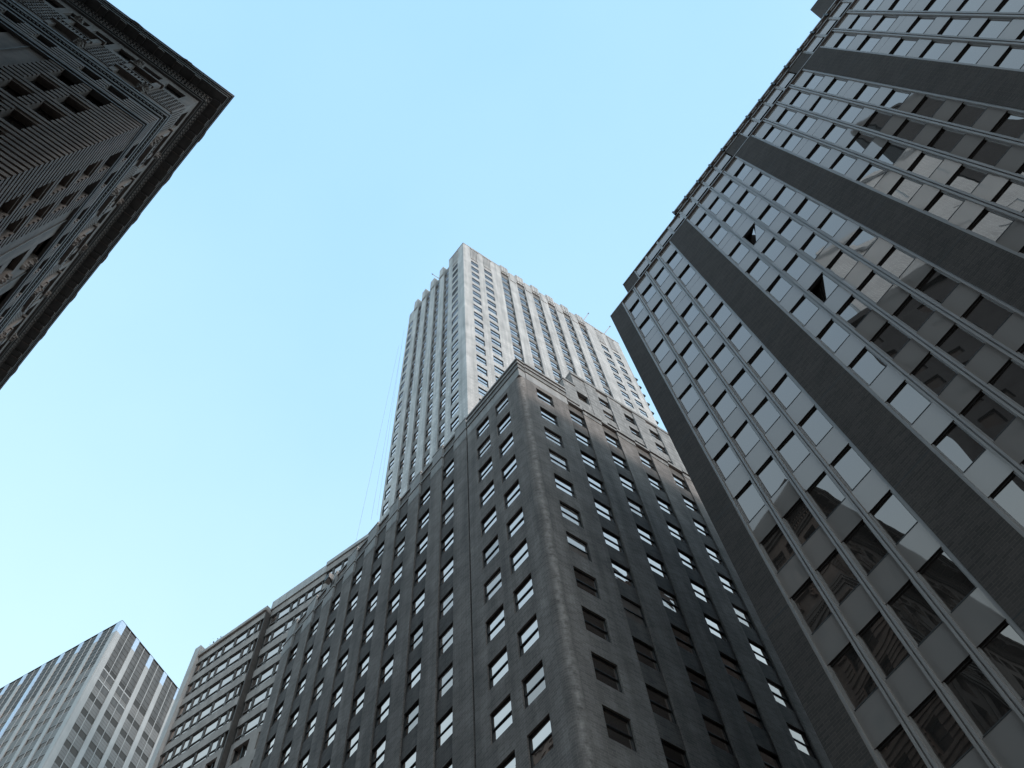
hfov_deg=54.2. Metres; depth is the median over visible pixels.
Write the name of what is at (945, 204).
window
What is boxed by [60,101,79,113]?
window
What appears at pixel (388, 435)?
rope
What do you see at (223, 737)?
window
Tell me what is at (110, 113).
corner building
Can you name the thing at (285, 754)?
window
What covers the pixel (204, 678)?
window
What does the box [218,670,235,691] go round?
window
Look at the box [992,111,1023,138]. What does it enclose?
window
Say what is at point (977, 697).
window
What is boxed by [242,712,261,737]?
window
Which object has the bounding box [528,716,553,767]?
window
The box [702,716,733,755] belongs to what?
window
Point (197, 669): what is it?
window
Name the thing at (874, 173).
window
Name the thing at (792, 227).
window
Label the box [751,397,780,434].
window
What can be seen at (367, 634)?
window
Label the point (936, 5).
window
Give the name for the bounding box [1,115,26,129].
window
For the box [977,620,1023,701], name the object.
window
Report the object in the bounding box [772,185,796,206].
window
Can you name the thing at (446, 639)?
window
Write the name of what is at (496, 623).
window
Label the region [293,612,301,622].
window
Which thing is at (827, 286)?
window
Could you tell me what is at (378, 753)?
window
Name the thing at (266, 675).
window
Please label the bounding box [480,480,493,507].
window
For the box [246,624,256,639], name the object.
window
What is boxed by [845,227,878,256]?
window
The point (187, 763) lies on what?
window
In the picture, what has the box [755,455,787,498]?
window
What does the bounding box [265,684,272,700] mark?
window
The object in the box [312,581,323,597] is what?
window
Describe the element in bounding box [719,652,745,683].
window
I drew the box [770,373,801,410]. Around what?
window
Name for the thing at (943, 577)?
window
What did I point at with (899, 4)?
window
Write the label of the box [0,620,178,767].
office tower
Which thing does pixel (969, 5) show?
window
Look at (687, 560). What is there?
window
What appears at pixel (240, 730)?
window
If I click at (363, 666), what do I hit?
window
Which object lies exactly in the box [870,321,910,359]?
window
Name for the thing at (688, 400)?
window
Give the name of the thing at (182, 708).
window
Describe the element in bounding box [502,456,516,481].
window
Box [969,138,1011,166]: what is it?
window
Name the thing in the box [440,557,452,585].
window
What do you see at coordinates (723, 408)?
window
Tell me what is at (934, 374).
window
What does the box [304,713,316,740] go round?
window
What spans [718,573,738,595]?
window
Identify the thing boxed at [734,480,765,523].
window
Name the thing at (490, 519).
window
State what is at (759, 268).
window
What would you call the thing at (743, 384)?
window
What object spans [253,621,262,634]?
window
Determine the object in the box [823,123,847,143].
window
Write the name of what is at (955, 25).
window
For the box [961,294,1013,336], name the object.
window
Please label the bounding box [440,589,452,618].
window
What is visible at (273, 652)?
window
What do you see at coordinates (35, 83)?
window
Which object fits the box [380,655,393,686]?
window
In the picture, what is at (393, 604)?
window
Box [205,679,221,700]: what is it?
window
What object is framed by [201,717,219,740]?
window
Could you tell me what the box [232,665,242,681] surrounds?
window
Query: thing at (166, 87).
window
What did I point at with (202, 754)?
window
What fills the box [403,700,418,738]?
window
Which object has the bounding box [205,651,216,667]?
window
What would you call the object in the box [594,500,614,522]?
window
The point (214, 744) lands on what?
window
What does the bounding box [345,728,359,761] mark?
window
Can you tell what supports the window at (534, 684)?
in the stepped skyscraper
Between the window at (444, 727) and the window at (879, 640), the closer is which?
the window at (879, 640)
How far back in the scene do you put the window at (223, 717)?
94.75 m
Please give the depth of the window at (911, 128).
44.91 m
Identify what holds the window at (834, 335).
in the office block at (816, 316)
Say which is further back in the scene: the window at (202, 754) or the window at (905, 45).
the window at (202, 754)
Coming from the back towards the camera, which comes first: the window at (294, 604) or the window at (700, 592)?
the window at (294, 604)
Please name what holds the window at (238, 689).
in the apartment block at (216, 716)
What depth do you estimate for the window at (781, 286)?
47.25 m
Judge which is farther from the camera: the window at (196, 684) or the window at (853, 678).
the window at (196, 684)
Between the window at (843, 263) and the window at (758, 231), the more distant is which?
the window at (758, 231)
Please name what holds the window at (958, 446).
in the office block at (816, 316)
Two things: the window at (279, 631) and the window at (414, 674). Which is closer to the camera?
the window at (414, 674)
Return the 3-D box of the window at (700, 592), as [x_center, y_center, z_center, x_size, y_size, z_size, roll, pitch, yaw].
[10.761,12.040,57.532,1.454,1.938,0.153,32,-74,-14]
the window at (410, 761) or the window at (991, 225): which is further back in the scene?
the window at (410, 761)
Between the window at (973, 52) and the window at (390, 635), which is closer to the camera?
the window at (973, 52)
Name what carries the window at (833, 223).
in the office block at (816, 316)
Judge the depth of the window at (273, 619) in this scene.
108.50 m
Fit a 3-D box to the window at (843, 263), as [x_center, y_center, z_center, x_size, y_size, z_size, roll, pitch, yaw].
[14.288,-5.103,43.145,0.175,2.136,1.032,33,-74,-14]
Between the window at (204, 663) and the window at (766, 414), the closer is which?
the window at (766, 414)
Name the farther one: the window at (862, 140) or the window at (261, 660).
the window at (261, 660)
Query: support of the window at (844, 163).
in the office block at (816, 316)
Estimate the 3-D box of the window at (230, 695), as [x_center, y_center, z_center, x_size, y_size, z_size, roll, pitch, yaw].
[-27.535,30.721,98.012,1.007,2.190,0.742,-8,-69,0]
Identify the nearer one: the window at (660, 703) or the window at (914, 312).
the window at (914, 312)
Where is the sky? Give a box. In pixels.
[0,0,820,688]
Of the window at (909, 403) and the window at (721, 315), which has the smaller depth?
the window at (909, 403)
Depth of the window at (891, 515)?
31.15 m
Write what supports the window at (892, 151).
in the office block at (816, 316)
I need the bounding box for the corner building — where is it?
[0,0,234,389]
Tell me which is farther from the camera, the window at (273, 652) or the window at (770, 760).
the window at (273, 652)
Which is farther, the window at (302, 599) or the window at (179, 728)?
the window at (302, 599)
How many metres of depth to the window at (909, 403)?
33.75 m
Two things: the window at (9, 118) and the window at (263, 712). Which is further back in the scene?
the window at (263, 712)
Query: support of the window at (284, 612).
in the apartment block at (216, 716)
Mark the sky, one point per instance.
(194, 436)
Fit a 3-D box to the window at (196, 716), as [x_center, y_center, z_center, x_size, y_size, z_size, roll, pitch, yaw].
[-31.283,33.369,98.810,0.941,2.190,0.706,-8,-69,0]
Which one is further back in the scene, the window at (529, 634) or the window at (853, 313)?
the window at (529, 634)
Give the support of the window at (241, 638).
in the apartment block at (216, 716)
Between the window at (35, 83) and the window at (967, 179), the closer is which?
the window at (967, 179)
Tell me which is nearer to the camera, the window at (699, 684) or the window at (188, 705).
the window at (699, 684)
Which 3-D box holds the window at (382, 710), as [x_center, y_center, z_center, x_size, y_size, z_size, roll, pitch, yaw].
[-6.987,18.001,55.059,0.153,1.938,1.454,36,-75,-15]
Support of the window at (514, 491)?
in the stepped skyscraper
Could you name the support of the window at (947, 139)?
in the office block at (816, 316)
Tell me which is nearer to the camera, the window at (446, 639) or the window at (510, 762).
the window at (510, 762)
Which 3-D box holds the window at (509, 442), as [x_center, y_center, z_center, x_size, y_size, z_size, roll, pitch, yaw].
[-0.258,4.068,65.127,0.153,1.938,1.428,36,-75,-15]
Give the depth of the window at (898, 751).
25.89 m
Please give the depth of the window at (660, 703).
43.08 m
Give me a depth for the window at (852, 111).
51.63 m
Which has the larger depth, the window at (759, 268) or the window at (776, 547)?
the window at (759, 268)
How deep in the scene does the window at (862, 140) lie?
48.59 m
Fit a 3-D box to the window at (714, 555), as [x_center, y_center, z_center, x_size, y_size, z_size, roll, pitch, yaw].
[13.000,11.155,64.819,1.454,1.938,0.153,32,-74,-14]
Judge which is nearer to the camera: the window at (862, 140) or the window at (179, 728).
the window at (862, 140)
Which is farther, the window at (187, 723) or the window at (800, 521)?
the window at (187, 723)
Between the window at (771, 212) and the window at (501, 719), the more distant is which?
the window at (771, 212)
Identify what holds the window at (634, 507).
in the stepped skyscraper
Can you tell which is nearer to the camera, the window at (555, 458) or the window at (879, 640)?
the window at (879, 640)
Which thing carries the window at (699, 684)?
in the stepped skyscraper
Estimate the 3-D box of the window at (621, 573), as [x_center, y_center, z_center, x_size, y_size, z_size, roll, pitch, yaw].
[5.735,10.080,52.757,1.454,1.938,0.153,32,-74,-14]
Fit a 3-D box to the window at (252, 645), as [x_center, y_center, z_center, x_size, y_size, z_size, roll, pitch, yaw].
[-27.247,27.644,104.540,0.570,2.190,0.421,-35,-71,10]
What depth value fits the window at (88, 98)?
60.82 m
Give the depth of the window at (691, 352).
52.08 m
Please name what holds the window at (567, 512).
in the stepped skyscraper
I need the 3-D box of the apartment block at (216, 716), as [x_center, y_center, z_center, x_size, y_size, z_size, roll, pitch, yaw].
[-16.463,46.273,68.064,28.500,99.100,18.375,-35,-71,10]
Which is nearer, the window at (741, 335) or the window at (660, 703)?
the window at (660, 703)
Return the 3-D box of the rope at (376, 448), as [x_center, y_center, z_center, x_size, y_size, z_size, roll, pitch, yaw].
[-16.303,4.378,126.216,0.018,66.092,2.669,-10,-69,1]
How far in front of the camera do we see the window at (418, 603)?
61.10 m
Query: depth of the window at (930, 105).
44.59 m
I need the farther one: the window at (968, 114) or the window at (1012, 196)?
the window at (968, 114)
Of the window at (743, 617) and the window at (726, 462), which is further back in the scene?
the window at (743, 617)
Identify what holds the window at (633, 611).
in the stepped skyscraper
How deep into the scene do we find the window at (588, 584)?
48.95 m
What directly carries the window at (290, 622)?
in the apartment block at (216, 716)
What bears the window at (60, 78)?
in the corner building
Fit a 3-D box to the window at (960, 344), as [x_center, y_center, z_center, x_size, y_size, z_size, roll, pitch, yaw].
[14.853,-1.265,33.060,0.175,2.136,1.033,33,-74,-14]
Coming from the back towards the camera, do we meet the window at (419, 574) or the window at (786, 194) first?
the window at (419, 574)
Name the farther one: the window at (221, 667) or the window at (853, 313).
the window at (221, 667)
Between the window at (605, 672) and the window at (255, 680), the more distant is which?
the window at (255, 680)
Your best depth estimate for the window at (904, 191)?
42.19 m
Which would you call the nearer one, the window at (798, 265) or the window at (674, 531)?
the window at (798, 265)
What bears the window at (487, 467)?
in the stepped skyscraper
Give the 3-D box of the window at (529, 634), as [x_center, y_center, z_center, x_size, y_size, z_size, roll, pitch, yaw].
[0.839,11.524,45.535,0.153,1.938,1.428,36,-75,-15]
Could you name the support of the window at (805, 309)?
in the office block at (816, 316)
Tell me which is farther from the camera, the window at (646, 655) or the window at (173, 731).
the window at (173, 731)
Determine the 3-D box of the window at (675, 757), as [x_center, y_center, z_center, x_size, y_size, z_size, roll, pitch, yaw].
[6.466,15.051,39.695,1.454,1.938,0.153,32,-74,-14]
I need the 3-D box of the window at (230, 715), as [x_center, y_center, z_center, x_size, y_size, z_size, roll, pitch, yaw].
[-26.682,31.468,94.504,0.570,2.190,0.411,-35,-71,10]
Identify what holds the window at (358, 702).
in the stepped skyscraper
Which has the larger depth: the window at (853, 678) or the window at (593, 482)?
the window at (593, 482)
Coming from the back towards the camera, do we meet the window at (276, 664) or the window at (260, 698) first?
the window at (276, 664)
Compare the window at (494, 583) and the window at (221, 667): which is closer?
the window at (494, 583)
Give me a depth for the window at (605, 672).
42.39 m
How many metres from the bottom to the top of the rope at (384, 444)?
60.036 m
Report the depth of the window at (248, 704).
95.07 m
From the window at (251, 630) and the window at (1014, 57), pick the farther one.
the window at (251, 630)
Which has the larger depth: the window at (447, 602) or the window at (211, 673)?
the window at (211, 673)
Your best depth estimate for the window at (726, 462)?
42.29 m
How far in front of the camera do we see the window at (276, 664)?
98.02 m
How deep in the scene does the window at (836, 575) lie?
31.82 m
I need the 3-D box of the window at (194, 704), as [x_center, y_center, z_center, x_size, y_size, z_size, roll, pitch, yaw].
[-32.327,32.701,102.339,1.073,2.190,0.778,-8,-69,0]
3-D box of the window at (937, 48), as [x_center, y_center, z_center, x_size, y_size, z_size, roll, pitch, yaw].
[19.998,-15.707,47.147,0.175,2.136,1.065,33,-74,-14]
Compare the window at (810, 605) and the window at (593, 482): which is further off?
the window at (593, 482)
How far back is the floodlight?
80.81 m
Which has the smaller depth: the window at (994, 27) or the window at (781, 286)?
the window at (994, 27)
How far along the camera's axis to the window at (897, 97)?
47.97 m
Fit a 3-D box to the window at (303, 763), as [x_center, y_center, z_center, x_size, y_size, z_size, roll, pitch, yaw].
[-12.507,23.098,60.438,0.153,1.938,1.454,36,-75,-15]
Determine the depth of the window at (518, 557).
52.26 m
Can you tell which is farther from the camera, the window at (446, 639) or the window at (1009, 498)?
the window at (446, 639)
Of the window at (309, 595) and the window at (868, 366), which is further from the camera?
the window at (309, 595)
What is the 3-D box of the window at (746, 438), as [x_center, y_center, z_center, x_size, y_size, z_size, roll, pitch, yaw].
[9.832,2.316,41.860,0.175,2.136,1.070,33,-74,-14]
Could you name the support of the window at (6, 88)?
in the corner building
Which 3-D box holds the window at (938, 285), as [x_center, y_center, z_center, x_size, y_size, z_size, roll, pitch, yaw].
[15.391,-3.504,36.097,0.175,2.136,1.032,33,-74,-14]
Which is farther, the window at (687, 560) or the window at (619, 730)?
the window at (687, 560)
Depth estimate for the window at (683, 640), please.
50.39 m
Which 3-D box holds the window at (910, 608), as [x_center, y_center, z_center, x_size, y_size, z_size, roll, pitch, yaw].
[11.332,6.445,28.079,0.175,2.136,1.070,33,-74,-14]
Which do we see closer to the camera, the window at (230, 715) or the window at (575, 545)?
the window at (575, 545)
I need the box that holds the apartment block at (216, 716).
[148,534,368,767]
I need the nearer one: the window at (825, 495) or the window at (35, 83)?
the window at (825, 495)
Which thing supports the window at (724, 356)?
in the office block at (816, 316)
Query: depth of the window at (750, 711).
47.89 m
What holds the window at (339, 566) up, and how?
in the apartment block at (216, 716)
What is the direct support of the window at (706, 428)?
in the office block at (816, 316)
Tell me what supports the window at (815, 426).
in the office block at (816, 316)
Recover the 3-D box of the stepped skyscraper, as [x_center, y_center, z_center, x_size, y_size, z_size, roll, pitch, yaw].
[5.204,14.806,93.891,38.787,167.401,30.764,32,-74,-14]
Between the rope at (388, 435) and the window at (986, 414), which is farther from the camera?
the rope at (388, 435)
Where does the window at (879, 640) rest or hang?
in the office block at (816, 316)
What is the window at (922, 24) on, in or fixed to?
in the office block at (816, 316)
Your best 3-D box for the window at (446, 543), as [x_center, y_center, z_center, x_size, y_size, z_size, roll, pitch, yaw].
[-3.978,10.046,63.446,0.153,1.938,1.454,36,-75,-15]
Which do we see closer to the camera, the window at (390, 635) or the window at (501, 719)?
the window at (501, 719)
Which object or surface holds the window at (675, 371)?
in the office block at (816, 316)
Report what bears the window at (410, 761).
in the stepped skyscraper
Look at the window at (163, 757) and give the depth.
96.22 m
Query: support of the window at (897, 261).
in the office block at (816, 316)
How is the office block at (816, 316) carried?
on the pavement
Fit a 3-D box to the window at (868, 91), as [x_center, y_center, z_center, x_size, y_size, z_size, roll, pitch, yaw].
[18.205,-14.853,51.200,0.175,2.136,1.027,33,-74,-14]
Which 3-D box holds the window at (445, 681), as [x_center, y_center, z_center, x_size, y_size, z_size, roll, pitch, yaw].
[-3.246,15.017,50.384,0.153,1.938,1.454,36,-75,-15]
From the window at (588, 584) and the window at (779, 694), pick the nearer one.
the window at (588, 584)
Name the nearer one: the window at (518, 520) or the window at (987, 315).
the window at (987, 315)
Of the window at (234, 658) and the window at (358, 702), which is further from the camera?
the window at (234, 658)
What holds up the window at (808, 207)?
in the office block at (816, 316)
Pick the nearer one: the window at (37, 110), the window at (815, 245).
the window at (815, 245)
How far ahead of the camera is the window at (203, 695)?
102.27 m
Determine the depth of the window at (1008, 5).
43.32 m
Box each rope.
[356,347,398,538]
[371,347,401,517]
[377,333,403,511]
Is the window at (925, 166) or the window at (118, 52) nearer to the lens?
the window at (925, 166)
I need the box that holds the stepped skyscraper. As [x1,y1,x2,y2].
[251,243,832,767]
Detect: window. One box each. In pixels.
[1,86,21,97]
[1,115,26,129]
[30,81,48,91]
[32,108,54,121]
[45,0,59,7]
[56,76,71,85]
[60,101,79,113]
[84,96,100,107]
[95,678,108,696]
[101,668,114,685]
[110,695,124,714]
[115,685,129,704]
[116,51,130,61]
[157,752,167,767]
[162,747,174,766]
[164,86,181,97]
[166,727,176,744]
[170,741,183,761]
[172,722,184,740]
[175,704,185,720]
[179,736,191,755]
[180,716,192,735]
[181,753,195,767]
[182,699,192,715]
[184,682,194,697]
[187,727,204,749]
[188,711,200,729]
[189,693,201,711]
[190,677,201,693]
[191,742,211,767]
[193,661,202,675]
[196,702,213,724]
[197,671,209,688]
[197,688,208,705]
[198,657,208,672]
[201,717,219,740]
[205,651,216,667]
[205,667,216,683]
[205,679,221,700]
[207,737,219,757]
[209,693,227,715]
[213,658,228,677]
[214,646,223,661]
[216,711,228,730]
[216,733,226,751]
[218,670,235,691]
[220,638,235,657]
[224,687,235,705]
[224,707,234,724]
[225,649,242,669]
[231,745,247,764]
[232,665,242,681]
[232,684,242,699]
[233,629,248,648]
[233,723,245,743]
[239,644,249,659]
[240,661,249,676]
[241,698,253,716]
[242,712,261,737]
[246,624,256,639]
[247,640,255,654]
[249,674,260,691]
[250,687,268,710]
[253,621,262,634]
[256,652,266,668]
[257,664,274,686]
[258,709,266,726]
[262,632,272,647]
[263,643,280,664]
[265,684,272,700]
[268,613,277,627]
[270,622,286,642]
[272,661,278,676]
[276,603,291,622]
[278,639,285,653]
[279,742,291,767]
[284,617,293,632]
[289,598,298,613]
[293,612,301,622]
[297,593,306,607]
[298,751,309,767]
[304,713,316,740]
[305,588,313,602]
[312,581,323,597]
[323,720,336,750]
[330,684,342,711]
[333,562,342,574]
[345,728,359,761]
[351,688,364,719]
[356,653,369,681]
[361,621,373,647]
[371,737,385,767]
[375,694,389,728]
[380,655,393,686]
[384,622,396,649]
[387,591,399,617]
[401,748,415,767]
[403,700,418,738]
[406,659,420,693]
[409,623,422,653]
[412,590,424,617]
[414,561,425,586]
[436,707,452,749]
[437,663,452,700]
[439,623,452,656]
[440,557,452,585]
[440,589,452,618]
[441,529,452,555]
[479,457,491,481]
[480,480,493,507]
[482,507,496,535]
[483,536,498,566]
[485,569,501,602]
[487,606,504,642]
[489,647,507,689]
[491,696,512,743]
[499,751,515,767]
[500,434,513,456]
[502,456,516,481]
[505,480,519,508]
[507,509,523,538]
[511,540,527,573]
[514,575,532,611]
[518,615,538,656]
[523,662,545,708]
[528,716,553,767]
[549,450,568,470]
[554,475,574,497]
[560,502,582,527]
[566,533,589,560]
[573,567,599,598]
[582,608,609,641]
[587,474,606,495]
[591,653,621,692]
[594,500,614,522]
[602,528,623,553]
[602,707,636,751]
[611,560,634,587]
[621,596,646,627]
[627,498,646,519]
[632,637,660,672]
[636,525,657,548]
[645,684,676,724]
[646,554,668,579]
[658,587,681,614]
[661,740,689,767]
[664,360,683,387]
[666,522,685,542]
[671,625,697,656]
[677,549,698,572]
[678,385,699,413]
[679,341,699,368]
[685,667,714,702]
[690,580,712,605]
[694,321,715,348]
[694,364,716,393]
[694,412,718,445]
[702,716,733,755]
[704,544,723,565]
[704,614,728,642]
[710,302,731,328]
[711,344,734,372]
[711,391,736,423]
[712,444,739,481]
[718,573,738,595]
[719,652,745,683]
[727,322,751,351]
[729,368,755,400]
[732,421,759,457]
[732,605,754,629]
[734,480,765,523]
[737,696,766,731]
[743,223,765,245]
[746,257,769,282]
[747,346,774,378]
[748,640,772,667]
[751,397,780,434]
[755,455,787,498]
[757,746,781,767]
[758,204,780,226]
[759,526,795,574]
[762,237,786,261]
[766,275,792,302]
[766,679,793,710]
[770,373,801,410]
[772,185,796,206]
[776,431,809,473]
[777,217,802,241]
[782,498,819,546]
[783,254,810,281]
[787,724,816,758]
[789,295,818,325]
[790,577,832,635]
[793,197,819,221]
[797,406,833,447]
[800,233,828,259]
[806,143,831,163]
[806,471,845,519]
[808,272,838,303]
[816,319,850,353]
[816,549,860,606]
[817,211,846,237]
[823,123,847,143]
[826,250,858,279]
[828,642,878,711]
[829,152,857,174]
[829,444,871,491]
[836,295,871,329]
[838,104,863,122]
[842,520,888,576]
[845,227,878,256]
[847,131,875,153]
[848,347,887,386]
[855,83,880,102]
[856,163,887,187]
[857,270,893,303]
[857,612,909,680]
[864,110,893,131]
[869,490,918,545]
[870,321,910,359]
[874,141,906,164]
[875,726,927,767]
[877,246,915,278]
[881,89,911,109]
[885,380,931,425]
[886,579,942,647]
[887,176,923,203]
[890,0,910,9]
[890,37,918,55]
[892,295,935,332]
[894,118,926,141]
[907,16,936,33]
[907,152,944,178]
[908,690,974,767]
[910,352,958,396]
[913,95,946,117]
[915,268,959,304]
[917,547,976,613]
[920,40,952,59]
[924,190,965,220]
[925,0,949,10]
[927,127,965,152]
[932,421,986,473]
[935,323,986,366]
[939,17,971,35]
[942,655,1012,738]
[947,164,988,193]
[949,103,987,126]
[955,42,991,63]
[958,0,985,10]
[959,390,1017,441]
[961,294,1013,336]
[967,208,1015,242]
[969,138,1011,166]
[975,18,1013,37]
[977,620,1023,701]
[988,358,1023,409]
[989,471,1023,530]
[991,179,1023,212]
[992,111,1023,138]
[995,46,1023,68]
[996,0,1023,11]
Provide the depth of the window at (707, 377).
48.70 m
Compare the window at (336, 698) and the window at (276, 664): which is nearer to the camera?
the window at (336, 698)
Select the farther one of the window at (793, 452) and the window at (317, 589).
the window at (317, 589)
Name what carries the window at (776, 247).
in the office block at (816, 316)
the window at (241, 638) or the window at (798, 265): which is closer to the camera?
the window at (798, 265)
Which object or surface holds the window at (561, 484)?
in the stepped skyscraper
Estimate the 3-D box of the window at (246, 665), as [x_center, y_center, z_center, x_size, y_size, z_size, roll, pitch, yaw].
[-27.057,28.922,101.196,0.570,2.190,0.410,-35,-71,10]
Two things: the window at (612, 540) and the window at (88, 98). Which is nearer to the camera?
the window at (612, 540)
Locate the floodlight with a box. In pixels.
[323,573,333,586]
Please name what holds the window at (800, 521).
in the office block at (816, 316)
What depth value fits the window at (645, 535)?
60.26 m
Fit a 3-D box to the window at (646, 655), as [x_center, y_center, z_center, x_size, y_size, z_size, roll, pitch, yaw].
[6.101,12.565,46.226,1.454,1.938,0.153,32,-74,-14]
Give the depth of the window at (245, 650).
104.80 m
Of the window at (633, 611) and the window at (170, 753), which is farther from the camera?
the window at (170, 753)
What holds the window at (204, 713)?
in the apartment block at (216, 716)
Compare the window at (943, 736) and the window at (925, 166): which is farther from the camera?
the window at (925, 166)
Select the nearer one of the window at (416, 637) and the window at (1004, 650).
the window at (1004, 650)
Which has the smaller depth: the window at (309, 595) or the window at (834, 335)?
the window at (834, 335)
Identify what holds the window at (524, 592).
in the stepped skyscraper
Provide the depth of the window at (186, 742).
95.56 m
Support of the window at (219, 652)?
in the apartment block at (216, 716)
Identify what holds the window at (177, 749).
in the apartment block at (216, 716)
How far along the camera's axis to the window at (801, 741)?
48.64 m
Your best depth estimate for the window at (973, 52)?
43.87 m
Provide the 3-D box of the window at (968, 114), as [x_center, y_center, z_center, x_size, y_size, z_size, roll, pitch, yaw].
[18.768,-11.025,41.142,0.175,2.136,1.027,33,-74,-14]
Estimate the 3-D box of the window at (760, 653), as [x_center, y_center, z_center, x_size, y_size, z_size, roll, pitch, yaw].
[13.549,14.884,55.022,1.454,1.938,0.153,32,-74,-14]
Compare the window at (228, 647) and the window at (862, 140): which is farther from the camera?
the window at (228, 647)
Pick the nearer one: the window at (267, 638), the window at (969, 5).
the window at (969, 5)
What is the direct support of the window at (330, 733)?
in the stepped skyscraper
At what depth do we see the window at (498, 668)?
46.23 m
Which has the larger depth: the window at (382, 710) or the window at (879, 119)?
the window at (382, 710)
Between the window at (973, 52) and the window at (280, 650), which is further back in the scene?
the window at (280, 650)
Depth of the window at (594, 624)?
45.67 m
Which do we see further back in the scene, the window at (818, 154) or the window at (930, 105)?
the window at (818, 154)
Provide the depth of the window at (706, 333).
51.73 m
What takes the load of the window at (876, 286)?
in the office block at (816, 316)
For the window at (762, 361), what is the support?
in the office block at (816, 316)
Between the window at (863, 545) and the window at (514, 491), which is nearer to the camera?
the window at (863, 545)
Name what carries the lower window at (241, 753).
in the apartment block at (216, 716)
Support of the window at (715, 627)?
in the stepped skyscraper
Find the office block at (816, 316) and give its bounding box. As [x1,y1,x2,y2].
[610,0,1023,767]
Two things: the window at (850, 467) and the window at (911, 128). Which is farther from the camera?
the window at (911, 128)
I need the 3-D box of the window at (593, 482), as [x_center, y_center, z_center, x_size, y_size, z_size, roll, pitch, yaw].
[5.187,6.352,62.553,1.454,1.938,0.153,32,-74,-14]
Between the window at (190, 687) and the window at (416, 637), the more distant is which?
the window at (190, 687)
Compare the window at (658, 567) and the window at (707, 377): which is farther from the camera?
the window at (658, 567)
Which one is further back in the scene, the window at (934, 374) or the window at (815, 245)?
the window at (815, 245)
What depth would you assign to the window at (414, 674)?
54.55 m
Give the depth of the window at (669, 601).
53.70 m
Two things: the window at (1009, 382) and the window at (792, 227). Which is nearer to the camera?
the window at (1009, 382)

